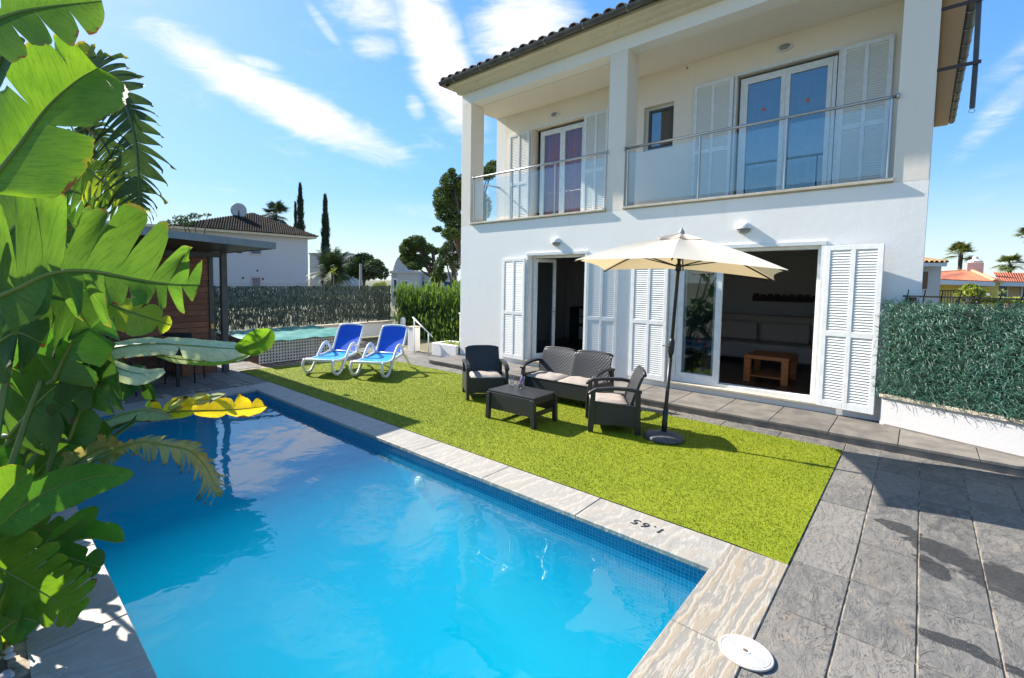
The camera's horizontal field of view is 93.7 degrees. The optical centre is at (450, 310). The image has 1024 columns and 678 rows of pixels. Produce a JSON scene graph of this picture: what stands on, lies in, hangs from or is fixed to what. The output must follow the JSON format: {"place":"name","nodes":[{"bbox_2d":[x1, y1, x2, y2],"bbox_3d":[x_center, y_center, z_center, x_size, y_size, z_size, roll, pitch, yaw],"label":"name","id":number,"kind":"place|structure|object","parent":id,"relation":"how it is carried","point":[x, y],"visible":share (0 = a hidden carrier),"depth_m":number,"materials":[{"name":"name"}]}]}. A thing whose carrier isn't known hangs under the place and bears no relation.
{"place":"outdoors","nodes":[
{"label":"outdoors","id":0,"kind":"place"},
{"bbox_2d":[0,645,7,672],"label":"planting bed","id":1,"kind":"object","parent":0,"point":[3,665],"depth_m":2.29,"materials":[{"name":"soil"}]},
{"bbox_2d":[0,669,11,677],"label":"pebble","id":2,"kind":"object","parent":1,"relation":"on","point":[6,673],"visible":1,"depth_m":2.18,"materials":[{"name":"white stone"}]},
{"bbox_2d":[0,425,133,652],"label":"banana plant","id":3,"kind":"object","parent":1,"relation":"on","point":[29,506],"visible":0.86,"depth_m":2.34,"materials":[{"name":"green plant"}]},
{"bbox_2d":[0,284,171,473],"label":"banana plant","id":4,"kind":"object","parent":1,"relation":"on","point":[49,402],"visible":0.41,"depth_m":2.40,"materials":[{"name":"green plant"}]},
{"bbox_2d":[0,0,201,438],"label":"banana plant","id":5,"kind":"object","parent":1,"relation":"on","point":[43,163],"visible":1,"depth_m":1.93,"materials":[{"name":"green plant"}]},
{"bbox_2d":[41,41,175,259],"bbox_3d":[-2.922,-0.192,3.467,2.332,3.596,0.525,1,4,13],"label":"palm tree","id":6,"kind":"object","parent":1,"relation":"on","point":[88,187],"visible":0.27,"depth_m":3.13,"materials":[{"name":"green plant"}]},
{"bbox_2d":[0,328,274,505],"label":"banana plant","id":7,"kind":"object","parent":1,"relation":"on","point":[105,446],"visible":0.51,"depth_m":2.54,"materials":[{"name":"green plant"}]},
{"bbox_2d":[105,212,318,301],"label":"neighbour house","id":8,"kind":"structure","parent":0,"point":[284,262],"depth_m":40.38,"materials":[{"name":"paint"}]},
{"bbox_2d":[230,203,246,216],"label":"satellite dish","id":9,"kind":"object","parent":8,"relation":"attached to","point":[238,209],"visible":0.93,"depth_m":42.02,"materials":[{"name":"grey metal"}]},
{"bbox_2d":[249,250,261,255],"bbox_3d":[-16.248,-5.050,39.663,0.050,0.946,1.025,4,5,45],"label":"window","id":10,"kind":"structure","parent":8,"relation":"in","point":[259,253],"depth_m":39.70,"materials":[{"name":"grey glass"}]},
{"bbox_2d":[251,276,260,288],"bbox_3d":[-16.280,-2.322,39.827,0.050,1.063,0.881,4,5,45],"label":"window","id":11,"kind":"structure","parent":8,"relation":"in","point":[255,280],"depth_m":39.81,"materials":[{"name":"grey"}]},
{"bbox_2d":[293,201,296,228],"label":"cypress tree","id":12,"kind":"object","parent":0,"point":[295,214],"visible":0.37,"depth_m":55.96,"materials":[{"name":"green plant"}]},
{"bbox_2d":[92,484,531,677],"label":"pool floor","id":13,"kind":"structure","parent":0,"point":[257,581],"depth_m":5.04,"materials":[{"name":"blue tile"}]},
{"bbox_2d":[76,392,705,677],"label":"pool wall","id":14,"kind":"structure","parent":13,"relation":"on","point":[532,589],"depth_m":4.78,"materials":[{"name":"blue tile"}]},
{"bbox_2d":[414,476,424,490],"bbox_3d":[-0.344,1.850,5.077,0.150,0.150,0.036,4,5,45],"label":"pool lamp","id":15,"kind":"object","parent":14,"relation":"attached to","point":[419,483],"visible":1,"depth_m":5.05,"materials":[{"name":"white"}]},
{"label":"coping mortar","id":16,"kind":"structure","parent":14,"relation":"on","visible":0},
{"bbox_2d":[25,382,729,677],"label":"pool coping","id":17,"kind":"object","parent":16,"relation":"on","point":[99,638],"visible":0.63,"depth_m":3.48,"materials":[{"name":"stone"}]},
{"bbox_2d":[630,520,663,532],"bbox_3d":[1.474,1.622,3.584,0.218,0.004,0.080,4,5,45],"label":"depth mark","id":18,"kind":"object","parent":17,"relation":"on","point":[645,525],"visible":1,"depth_m":3.60,"materials":[{"name":"grey"}]},
{"bbox_2d":[309,253,362,293],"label":"white block house","id":19,"kind":"structure","parent":0,"point":[315,280],"depth_m":60.11,"materials":[{"name":"blue"}]},
{"bbox_2d":[216,280,734,545],"bbox_3d":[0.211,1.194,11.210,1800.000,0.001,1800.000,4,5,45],"label":"ground","id":20,"kind":"structure","parent":0,"point":[423,344],"depth_m":22.27,"materials":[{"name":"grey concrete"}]},
{"bbox_2d":[158,213,211,233],"bbox_3d":[-15.736,-2.973,28.465,2.729,5.873,2.309,0,4,-15],"label":"broadleaf tree","id":21,"kind":"object","parent":20,"relation":"on","point":[183,220],"visible":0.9,"depth_m":28.38,"materials":[{"name":"green plant"}]},
{"bbox_2d":[261,199,291,224],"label":"palm tree","id":22,"kind":"object","parent":20,"relation":"on","point":[273,208],"visible":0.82,"depth_m":49.64,"materials":[{"name":"green plant"}]},
{"bbox_2d":[295,183,308,261],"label":"cypress tree","id":23,"kind":"object","parent":20,"relation":"on","point":[300,212],"visible":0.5,"depth_m":54.91,"materials":[{"name":"green plant"}]},
{"bbox_2d":[318,194,331,286],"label":"cypress tree","id":24,"kind":"object","parent":20,"relation":"on","point":[325,231],"visible":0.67,"depth_m":47.91,"materials":[{"name":"green plant"}]},
{"bbox_2d":[306,246,355,309],"bbox_3d":[-6.490,-1.665,26.052,3.011,3.696,2.707,4,5,45],"label":"palm tree","id":25,"kind":"object","parent":20,"relation":"on","point":[330,260],"visible":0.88,"depth_m":25.65,"materials":[{"name":"green plant"}]},
{"bbox_2d":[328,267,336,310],"bbox_3d":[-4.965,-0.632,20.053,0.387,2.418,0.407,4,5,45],"label":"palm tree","id":26,"kind":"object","parent":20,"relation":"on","point":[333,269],"visible":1,"depth_m":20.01,"materials":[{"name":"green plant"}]},
{"bbox_2d":[340,252,389,298],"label":"broadleaf tree","id":27,"kind":"object","parent":20,"relation":"on","point":[368,259],"visible":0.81,"depth_m":44.53,"materials":[{"name":"green plant"}]},
{"bbox_2d":[373,281,385,320],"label":"broadleaf tree","id":28,"kind":"object","parent":20,"relation":"on","point":[382,283],"visible":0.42,"depth_m":17.94,"materials":[{"name":"green plant"}]},
{"bbox_2d":[359,264,424,305],"bbox_3d":[-3.497,-1.797,35.033,0.206,2.870,11.038,2,4,24],"label":"utility pole","id":29,"kind":"object","parent":20,"relation":"on","point":[360,274],"visible":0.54,"depth_m":30.00,"materials":[{"name":"grey concrete"}]},
{"bbox_2d":[400,317,405,324],"bbox_3d":[-1.521,0.568,15.145,0.170,0.704,0.170,4,5,45],"label":"garden lamp","id":30,"kind":"object","parent":20,"relation":"on","point":[402,320],"visible":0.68,"depth_m":15.07,"materials":[{"name":"white plastic"}]},
{"bbox_2d":[390,257,423,305],"bbox_3d":[-3.205,-2.310,38.000,2.060,3.521,8.200,1,4,2],"label":"white villa","id":31,"kind":"object","parent":20,"relation":"on","point":[401,271],"visible":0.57,"depth_m":33.99,"materials":[{"name":"blue"}]},
{"bbox_2d":[393,279,397,290],"bbox_3d":[-3.976,-1.841,34.012,0.346,0.847,0.058,1,4,2],"label":"window","id":32,"kind":"structure","parent":31,"relation":"in","point":[395,281],"depth_m":33.98,"materials":[{"name":"blue"}]},
{"bbox_2d":[398,235,437,283],"bbox_3d":[-2.055,-2.354,29.911,2.725,4.701,2.346,1,4,3],"label":"pine tree","id":33,"kind":"object","parent":20,"relation":"on","point":[410,248],"visible":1,"depth_m":29.62,"materials":[{"name":"green plant"}]},
{"bbox_2d":[391,277,460,341],"bbox_3d":[-0.004,0.175,14.506,5.146,2.493,0.825,4,5,45],"label":"cypress hedge","id":34,"kind":"object","parent":20,"relation":"on","point":[432,310],"visible":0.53,"depth_m":14.85,"materials":[{"name":"green plant"}]},
{"bbox_2d":[429,260,447,289],"bbox_3d":[-0.578,-1.275,25.926,0.918,3.082,1.953,1,4,16],"label":"broadleaf tree","id":35,"kind":"object","parent":20,"relation":"on","point":[438,273],"visible":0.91,"depth_m":25.31,"materials":[{"name":"green plant"}]},
{"bbox_2d":[422,272,457,289],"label":"white terrace house","id":36,"kind":"structure","parent":20,"relation":"on","point":[446,283],"depth_m":37.98,"materials":[{"name":"blue"}]},
{"bbox_2d":[443,281,451,289],"bbox_3d":[-0.204,-1.776,37.994,0.824,1.191,0.058,1,4,1],"label":"window","id":37,"kind":"structure","parent":36,"relation":"in","point":[446,283],"depth_m":37.97,"materials":[{"name":"blue"}]},
{"bbox_2d":[436,239,460,287],"bbox_3d":[-0.046,-1.817,24.065,1.289,4.382,1.945,1,4,13],"label":"pine tree","id":38,"kind":"object","parent":20,"relation":"on","point":[445,250],"visible":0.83,"depth_m":23.74,"materials":[{"name":"green plant"}]},
{"bbox_2d":[431,159,496,261],"bbox_3d":[0.697,-3.340,22.301,2.672,7.676,3.257,4,5,45],"label":"pine tree","id":39,"kind":"object","parent":20,"relation":"on","point":[447,196],"visible":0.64,"depth_m":21.77,"materials":[{"name":"green plant"}]},
{"bbox_2d":[628,544,788,677],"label":"pool end coping","id":40,"kind":"object","parent":20,"relation":"on","point":[734,591],"visible":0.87,"depth_m":2.61,"materials":[{"name":"stone"}]},
{"bbox_2d":[719,634,774,671],"bbox_3d":[1.466,1.695,2.367,0.236,0.014,0.236,4,5,45],"label":"skimmer lid","id":41,"kind":"object","parent":40,"relation":"on","point":[745,652],"visible":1,"depth_m":2.35,"materials":[{"name":"beige plastic"}]},
{"bbox_2d":[921,257,948,305],"bbox_3d":[16.481,-0.798,19.864,2.360,3.126,6.518,1,4,3],"label":"white house corner","id":42,"kind":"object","parent":20,"relation":"on","point":[931,276],"visible":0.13,"depth_m":16.95,"materials":[{"name":"paint"}]},
{"bbox_2d":[939,289,957,304],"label":"metal gate","id":43,"kind":"structure","parent":20,"relation":"on","point":[956,302],"depth_m":22.00,"materials":[{"name":"black metal"}]},
{"bbox_2d":[941,241,977,269],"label":"palm tree","id":44,"kind":"object","parent":20,"relation":"on","point":[961,248],"visible":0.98,"depth_m":41.89,"materials":[{"name":"green plant"}]},
{"bbox_2d":[939,256,1003,307],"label":"yellow house","id":45,"kind":"structure","parent":20,"relation":"on","point":[972,272],"depth_m":32.02,"materials":[{"name":"red tile"}]},
{"bbox_2d":[952,283,994,305],"bbox_3d":[21.884,-0.152,19.868,1.406,2.013,1.828,4,5,45],"label":"broadleaf tree","id":46,"kind":"object","parent":20,"relation":"on","point":[972,290],"visible":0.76,"depth_m":19.70,"materials":[{"name":"green plant"}]},
{"bbox_2d":[987,296,1023,308],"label":"broadleaf tree","id":47,"kind":"object","parent":20,"relation":"on","point":[1007,302],"visible":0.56,"depth_m":19.69,"materials":[{"name":"green plant"}]},
{"bbox_2d":[991,253,1023,272],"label":"palm tree","id":48,"kind":"object","parent":20,"relation":"on","point":[1010,267],"visible":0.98,"depth_m":41.92,"materials":[{"name":"green plant"}]},
{"bbox_2d":[993,272,1023,308],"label":"ochre house","id":49,"kind":"structure","parent":20,"relation":"on","point":[1012,283],"depth_m":33.50,"materials":[{"name":"yellow"}]},
{"bbox_2d":[998,285,1008,296],"bbox_3d":[38.786,-1.177,33.506,0.732,1.246,0.058,1,4,1],"label":"window","id":50,"kind":"structure","parent":49,"relation":"in","point":[1005,288],"depth_m":33.48,"materials":[{"name":"blue"}]},
{"bbox_2d":[1013,227,1023,242],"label":"palm tree","id":51,"kind":"object","parent":20,"relation":"on","point":[1021,230],"visible":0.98,"depth_m":36.28,"materials":[{"name":"green plant"}]},
{"bbox_2d":[0,0,1023,280],"label":"sky","id":52,"kind":"structure","parent":0,"point":[254,101],"materials":[{"name":"blue"}]},
{"bbox_2d":[5,341,1023,677],"bbox_3d":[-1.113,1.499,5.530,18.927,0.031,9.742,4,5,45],"label":"paving","id":53,"kind":"structure","parent":0,"point":[957,635],"depth_m":3.06,"materials":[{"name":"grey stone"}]},
{"bbox_2d":[4,646,13,653],"bbox_3d":[-2.146,1.653,2.316,0.032,0.028,0.051,17,-5,-27],"label":"pebble","id":54,"kind":"object","parent":53,"relation":"on","point":[9,649],"visible":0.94,"depth_m":2.31,"materials":[{"name":"white stone"}]},
{"bbox_2d":[3,652,15,659],"bbox_3d":[-2.118,1.660,2.287,0.049,0.027,0.031,-9,-1,-19],"label":"pebble","id":55,"kind":"object","parent":53,"relation":"on","point":[9,656],"visible":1,"depth_m":2.28,"materials":[{"name":"white stone"}]},
{"bbox_2d":[104,336,146,396],"bbox_3d":[-5.191,0.872,7.507,0.571,0.904,0.503,0,4,-14],"label":"dining chair","id":56,"kind":"object","parent":53,"relation":"on","point":[132,363],"visible":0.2,"depth_m":7.62,"materials":[{"name":"black"}]},
{"bbox_2d":[113,340,179,386],"bbox_3d":[-5.354,0.919,8.079,1.250,0.735,1.150,4,5,45],"label":"dining table","id":57,"kind":"object","parent":53,"relation":"on","point":[177,366],"visible":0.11,"depth_m":8.05,"materials":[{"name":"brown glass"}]},
{"bbox_2d":[64,223,275,371],"bbox_3d":[-6.357,-0.065,8.004,4.930,2.693,5.110,4,5,45],"label":"cabana","id":58,"kind":"object","parent":53,"relation":"on","point":[196,318],"visible":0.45,"depth_m":9.29,"materials":[{"name":"brown wood"}]},
{"bbox_2d":[163,332,204,383],"bbox_3d":[-4.754,0.813,8.481,0.503,0.904,0.571,0,4,-9],"label":"dining chair","id":59,"kind":"object","parent":53,"relation":"on","point":[187,335],"visible":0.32,"depth_m":8.22,"materials":[{"name":"black metal"}]},
{"bbox_2d":[173,362,216,375],"bbox_3d":[-5.026,0.940,9.333,0.640,0.540,0.690,4,5,45],"label":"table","id":60,"kind":"object","parent":53,"relation":"on","point":[186,369],"visible":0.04,"depth_m":9.10,"materials":[{"name":"brown wood"}]},
{"bbox_2d":[215,325,352,364],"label":"plunge pool","id":61,"kind":"structure","parent":53,"relation":"on","point":[293,343],"depth_m":10.93,"materials":[{"name":"liquid"}]},
{"bbox_2d":[215,320,393,339],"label":"boundary wall","id":62,"kind":"structure","parent":53,"relation":"on","point":[372,328],"depth_m":15.45,"materials":[{"name":"white paint"}]},
{"bbox_2d":[214,284,391,331],"bbox_3d":[-5.899,-0.064,12.209,0.124,1.244,11.059,4,5,45],"label":"screen fence","id":63,"kind":"object","parent":62,"relation":"on","point":[267,299],"visible":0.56,"depth_m":13.75,"materials":[{"name":"green plant"}]},
{"bbox_2d":[407,326,420,351],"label":"wall end","id":64,"kind":"structure","parent":53,"relation":"on","point":[411,338],"depth_m":12.23,"materials":[{"name":"white paint"}]},
{"bbox_2d":[412,317,432,355],"bbox_3d":[-0.700,0.640,11.729,0.738,0.926,0.036,4,5,45],"label":"handrail","id":65,"kind":"object","parent":53,"relation":"on","point":[425,330],"visible":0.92,"depth_m":11.76,"materials":[{"name":"white metal"}]},
{"bbox_2d":[432,340,459,356],"bbox_3d":[0.044,0.951,11.629,0.830,0.310,0.620,4,5,45],"label":"planter box","id":66,"kind":"object","parent":53,"relation":"on","point":[441,349],"visible":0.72,"depth_m":11.40,"materials":[{"name":"white paint"}]},
{"bbox_2d":[438,340,459,346],"bbox_3d":[0.048,0.784,11.582,0.741,0.108,0.460,4,5,45],"label":"succulent","id":67,"kind":"object","parent":66,"relation":"on","point":[450,342],"visible":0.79,"depth_m":11.57,"materials":[{"name":"green plant"}]},
{"bbox_2d":[438,0,975,420],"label":"white house","id":68,"kind":"structure","parent":53,"relation":"on","point":[807,156],"depth_m":8.09,"materials":[{"name":"paint"}]},
{"bbox_2d":[550,112,558,117],"bbox_3d":[2.291,-4.338,10.553,0.225,0.122,0.070,4,5,45],"label":"bulkhead lamp","id":69,"kind":"object","parent":68,"relation":"attached to","point":[554,114],"visible":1,"depth_m":10.53,"materials":[{"name":"white plastic"}]},
{"bbox_2d":[551,237,560,245],"bbox_3d":[2.015,-1.327,9.207,0.210,0.175,0.105,4,5,45],"label":"wall lamp","id":70,"kind":"object","parent":68,"relation":"attached to","point":[555,241],"visible":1,"depth_m":9.18,"materials":[{"name":"white plastic"}]},
{"bbox_2d":[531,254,584,358],"bbox_3d":[2.152,-0.025,9.450,1.189,2.128,0.562,9,9,67],"label":"glass door","id":71,"kind":"structure","parent":68,"relation":"in","point":[536,259],"depth_m":9.84,"materials":[{"name":"white paint"}]},
{"bbox_2d":[539,122,583,215],"bbox_3d":[2.555,-3.039,10.726,1.185,2.110,0.207,4,5,45],"label":"balcony door","id":72,"kind":"structure","parent":68,"relation":"in","point":[566,142],"depth_m":10.71,"materials":[{"name":"white paint"}]},
{"bbox_2d":[646,103,673,151],"bbox_3d":[4.036,-3.482,9.137,0.555,0.840,0.095,4,5,45],"label":"window","id":73,"kind":"structure","parent":68,"relation":"in","point":[659,125],"depth_m":9.17,"materials":[{"name":"glass"}]},
{"bbox_2d":[693,338,709,373],"bbox_3d":[4.298,0.811,8.196,0.217,0.655,0.220,1,4,3],"label":"flower pot","id":74,"kind":"object","parent":68,"relation":"on","point":[700,369],"visible":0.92,"depth_m":8.14,"materials":[{"name":"grey"}]},
{"bbox_2d":[736,222,751,233],"bbox_3d":[4.276,-1.211,6.973,0.210,0.175,0.105,4,5,45],"label":"wall lamp","id":75,"kind":"object","parent":68,"relation":"attached to","point":[745,227],"visible":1,"depth_m":6.95,"materials":[{"name":"white plastic"}]},
{"bbox_2d":[672,245,821,400],"bbox_3d":[4.384,0.137,7.201,1.886,2.128,0.160,4,5,45],"label":"sliding door","id":76,"kind":"structure","parent":68,"relation":"in","point":[678,360],"depth_m":7.40,"materials":[{"name":"white paint"}]},
{"bbox_2d":[691,312,813,369],"bbox_3d":[6.791,0.606,9.695,3.220,0.945,1.150,4,5,45],"label":"sofa","id":77,"kind":"object","parent":68,"relation":"on","point":[742,334],"visible":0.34,"depth_m":9.85,"materials":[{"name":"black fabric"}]},
{"bbox_2d":[743,350,797,386],"bbox_3d":[5.366,0.953,7.992,0.620,0.445,0.800,4,5,45],"label":"wooden table","id":78,"kind":"object","parent":68,"relation":"on","point":[785,375],"visible":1,"depth_m":7.89,"materials":[{"name":"orange wood"}]},
{"bbox_2d":[752,293,815,302],"bbox_3d":[7.330,-0.261,9.909,1.800,0.188,0.119,4,5,45],"label":"wall shelf","id":79,"kind":"object","parent":68,"relation":"attached to","point":[784,298],"depth_m":10.10,"materials":[{"name":"brown wood"}]},
{"bbox_2d":[776,42,792,51],"bbox_3d":[5.306,-4.189,7.575,0.225,0.122,0.070,4,5,45],"label":"bulkhead lamp","id":80,"kind":"object","parent":68,"relation":"attached to","point":[783,47],"visible":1,"depth_m":7.56,"materials":[{"name":"white plastic"}]},
{"bbox_2d":[736,55,838,194],"bbox_3d":[5.446,-2.833,7.775,1.285,2.120,0.207,4,5,45],"label":"balcony door","id":81,"kind":"structure","parent":68,"relation":"in","point":[811,86],"depth_m":7.73,"materials":[{"name":"white paint"}]},
{"bbox_2d":[937,0,982,112],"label":"awning bracket","id":82,"kind":"object","parent":68,"relation":"attached to","point":[975,62],"visible":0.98,"depth_m":5.51,"materials":[{"name":"grey metal"}]},
{"bbox_2d":[429,355,1023,476],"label":"step","id":83,"kind":"object","parent":53,"relation":"on","point":[872,434],"visible":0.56,"depth_m":5.93,"materials":[{"name":"grey stone"}]},
{"bbox_2d":[879,393,1023,457],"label":"garden wall","id":84,"kind":"structure","parent":53,"relation":"on","point":[993,432],"depth_m":5.26,"materials":[{"name":"paint"}]},
{"bbox_2d":[867,296,1023,423],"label":"artificial hedge","id":85,"kind":"object","parent":84,"relation":"on","point":[967,357],"visible":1,"depth_m":5.23,"materials":[{"name":"green plastic"}]},
{"bbox_2d":[903,289,1023,307],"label":"iron fence","id":86,"kind":"object","parent":84,"relation":"on","point":[979,298],"visible":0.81,"depth_m":5.25,"materials":[{"name":"black metal"}]},
{"bbox_2d":[905,297,916,304],"bbox_3d":[5.536,-0.029,5.740,0.040,0.255,0.095,-1,4,-21],"label":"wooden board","id":87,"kind":"object","parent":86,"relation":"attached to","point":[912,298],"visible":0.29,"depth_m":5.70,"materials":[{"name":"brown"}]},
{"bbox_2d":[517,375,522,387],"bbox_3d":[0.938,0.958,6.448,0.084,0.183,0.084,4,5,45],"label":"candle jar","id":88,"kind":"object","parent":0,"point":[519,384],"visible":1,"depth_m":6.43,"materials":[{"name":"purple glass"}]},
{"bbox_2d":[240,361,842,563],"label":"lawn","id":89,"kind":"structure","parent":0,"point":[661,515],"depth_m":5.05,"materials":[{"name":"green plant"}]},
{"bbox_2d":[301,323,363,375],"bbox_3d":[-2.317,0.759,9.636,0.682,0.897,1.511,2,4,16],"label":"sun lounger","id":90,"kind":"object","parent":89,"relation":"on","point":[348,338],"visible":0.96,"depth_m":9.94,"materials":[{"name":"blue plastic"}]},
{"bbox_2d":[349,324,409,378],"bbox_3d":[-1.362,0.780,9.422,0.682,0.897,1.511,2,4,16],"label":"sun lounger","id":91,"kind":"object","parent":89,"relation":"on","point":[391,342],"visible":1,"depth_m":9.76,"materials":[{"name":"blue plastic"}]},
{"bbox_2d":[462,345,509,399],"bbox_3d":[0.536,0.973,7.604,0.672,0.761,0.682,0,4,-5],"label":"armchair","id":92,"kind":"object","parent":89,"relation":"on","point":[482,372],"visible":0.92,"depth_m":7.62,"materials":[{"name":"black wicker"}]},
{"bbox_2d":[485,383,557,428],"bbox_3d":[0.936,1.249,6.317,0.770,0.380,0.570,4,5,43],"label":"coffee table","id":93,"kind":"object","parent":89,"relation":"on","point":[525,401],"visible":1,"depth_m":6.18,"materials":[{"name":"grey wicker"}]},
{"bbox_2d":[520,346,614,401],"bbox_3d":[1.789,1.000,7.336,1.292,0.761,0.682,4,5,43],"label":"loveseat","id":94,"kind":"object","parent":89,"relation":"on","point":[565,372],"visible":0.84,"depth_m":7.34,"materials":[{"name":"black wicker"}]},
{"bbox_2d":[585,366,646,434],"bbox_3d":[2.072,1.085,6.027,0.682,0.761,0.672,1,4,13],"label":"armchair","id":95,"kind":"object","parent":89,"relation":"on","point":[603,407],"visible":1,"depth_m":5.76,"materials":[{"name":"black wicker"}]},
{"bbox_2d":[643,408,684,444],"bbox_3d":[2.493,1.326,5.569,0.444,0.354,0.444,4,5,45],"label":"weighted stand","id":96,"kind":"object","parent":89,"relation":"on","point":[663,435],"visible":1,"depth_m":5.51,"materials":[{"name":"concrete"}]},
{"bbox_2d":[575,227,788,408],"bbox_3d":[2.658,0.237,5.641,2.019,2.422,1.511,3,4,30],"label":"parasol","id":97,"kind":"object","parent":96,"relation":"on","point":[680,250],"visible":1,"depth_m":5.45,"materials":[{"name":"beige fabric"}]},
{"bbox_2d":[569,306,583,342],"bbox_3d":[4.242,0.423,12.246,2.400,0.945,0.598,4,5,45],"label":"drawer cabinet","id":98,"kind":"object","parent":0,"point":[576,324],"visible":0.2,"depth_m":12.77,"materials":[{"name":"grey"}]}
]}

